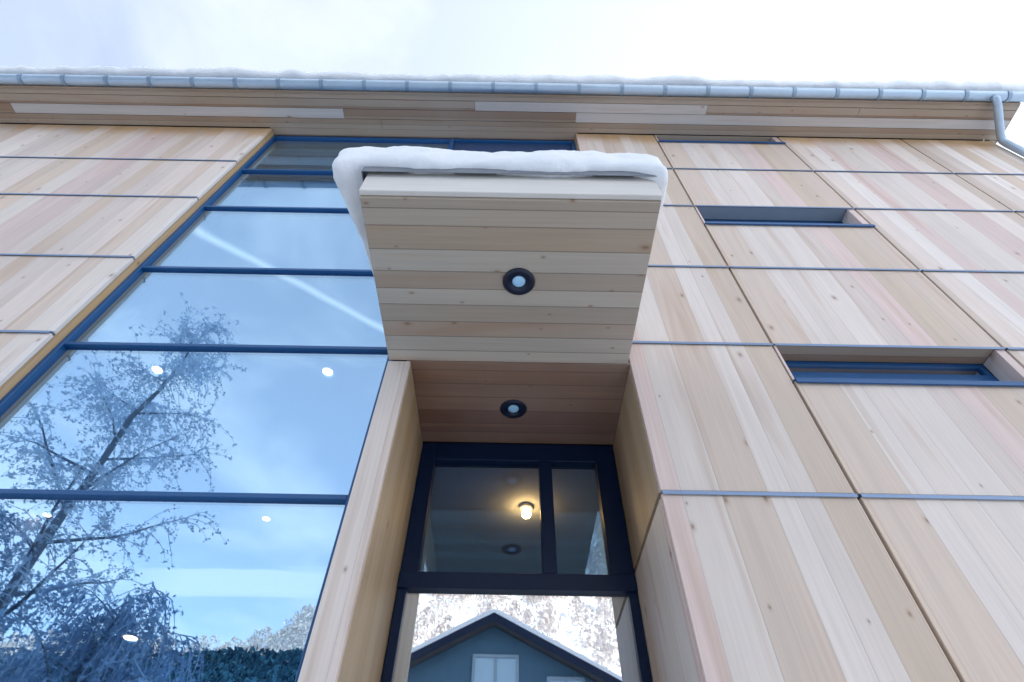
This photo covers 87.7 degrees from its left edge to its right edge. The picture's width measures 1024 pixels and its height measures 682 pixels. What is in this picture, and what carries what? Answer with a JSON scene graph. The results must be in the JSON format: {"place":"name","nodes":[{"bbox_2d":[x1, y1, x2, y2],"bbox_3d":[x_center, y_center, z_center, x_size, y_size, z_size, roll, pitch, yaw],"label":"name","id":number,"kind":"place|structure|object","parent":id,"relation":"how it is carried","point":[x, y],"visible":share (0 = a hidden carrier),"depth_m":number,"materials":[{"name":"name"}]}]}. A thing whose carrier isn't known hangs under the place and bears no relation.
{"place":"outdoors","nodes":[
{"label":"outdoors","id":0,"kind":"place"},
{"bbox_2d":[0,73,1023,681],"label":"timber house","id":1,"kind":"structure","parent":0,"point":[746,405],"depth_m":3.37,"materials":[{"name":"wood"}]},
{"bbox_2d":[0,135,576,681],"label":"window frame","id":2,"kind":"structure","parent":1,"relation":"in","point":[287,172],"depth_m":3.65,"materials":[{"name":"metal"}]},
{"bbox_2d":[332,146,667,274],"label":"canopy snow","id":3,"kind":"structure","parent":1,"relation":"on","point":[348,164],"depth_m":2.38,"materials":[{"name":"white snow"}]},
{"bbox_2d":[520,502,532,518],"bbox_3d":[0.098,1.169,3.645,0.090,0.090,0.090,1,-50,0],"label":"ceiling lamp","id":4,"kind":"object","parent":1,"relation":"hanging from","point":[526,508],"visible":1,"depth_m":3.64,"materials":[{"name":"white glass"}]},
{"bbox_2d":[654,135,785,143],"bbox_3d":[2.139,-2.047,5.546,1.290,0.228,0.132,1,-50,0],"label":"slit window","id":5,"kind":"structure","parent":1,"relation":"in","point":[659,138],"depth_m":5.61,"materials":[{"name":"metal"}]},
{"bbox_2d":[694,206,874,226],"bbox_3d":[2.119,-0.922,4.231,1.290,0.328,0.178,1,-50,0],"label":"slit window","id":6,"kind":"structure","parent":1,"relation":"in","point":[733,215],"depth_m":4.33,"materials":[{"name":"metal"}]},
{"bbox_2d":[773,345,1023,386],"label":"slit window","id":7,"kind":"structure","parent":1,"relation":"in","point":[850,368],"depth_m":2.99,"materials":[{"name":"metal"}]},
{"bbox_2d":[0,65,1023,90],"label":"roof snow","id":8,"kind":"structure","parent":0,"point":[232,72],"depth_m":5.38,"materials":[{"name":"white snow"}]},
{"bbox_2d":[0,0,1023,157],"label":"sky","id":9,"kind":"structure","parent":0,"point":[776,40],"materials":[{"name":"white"}]}
]}

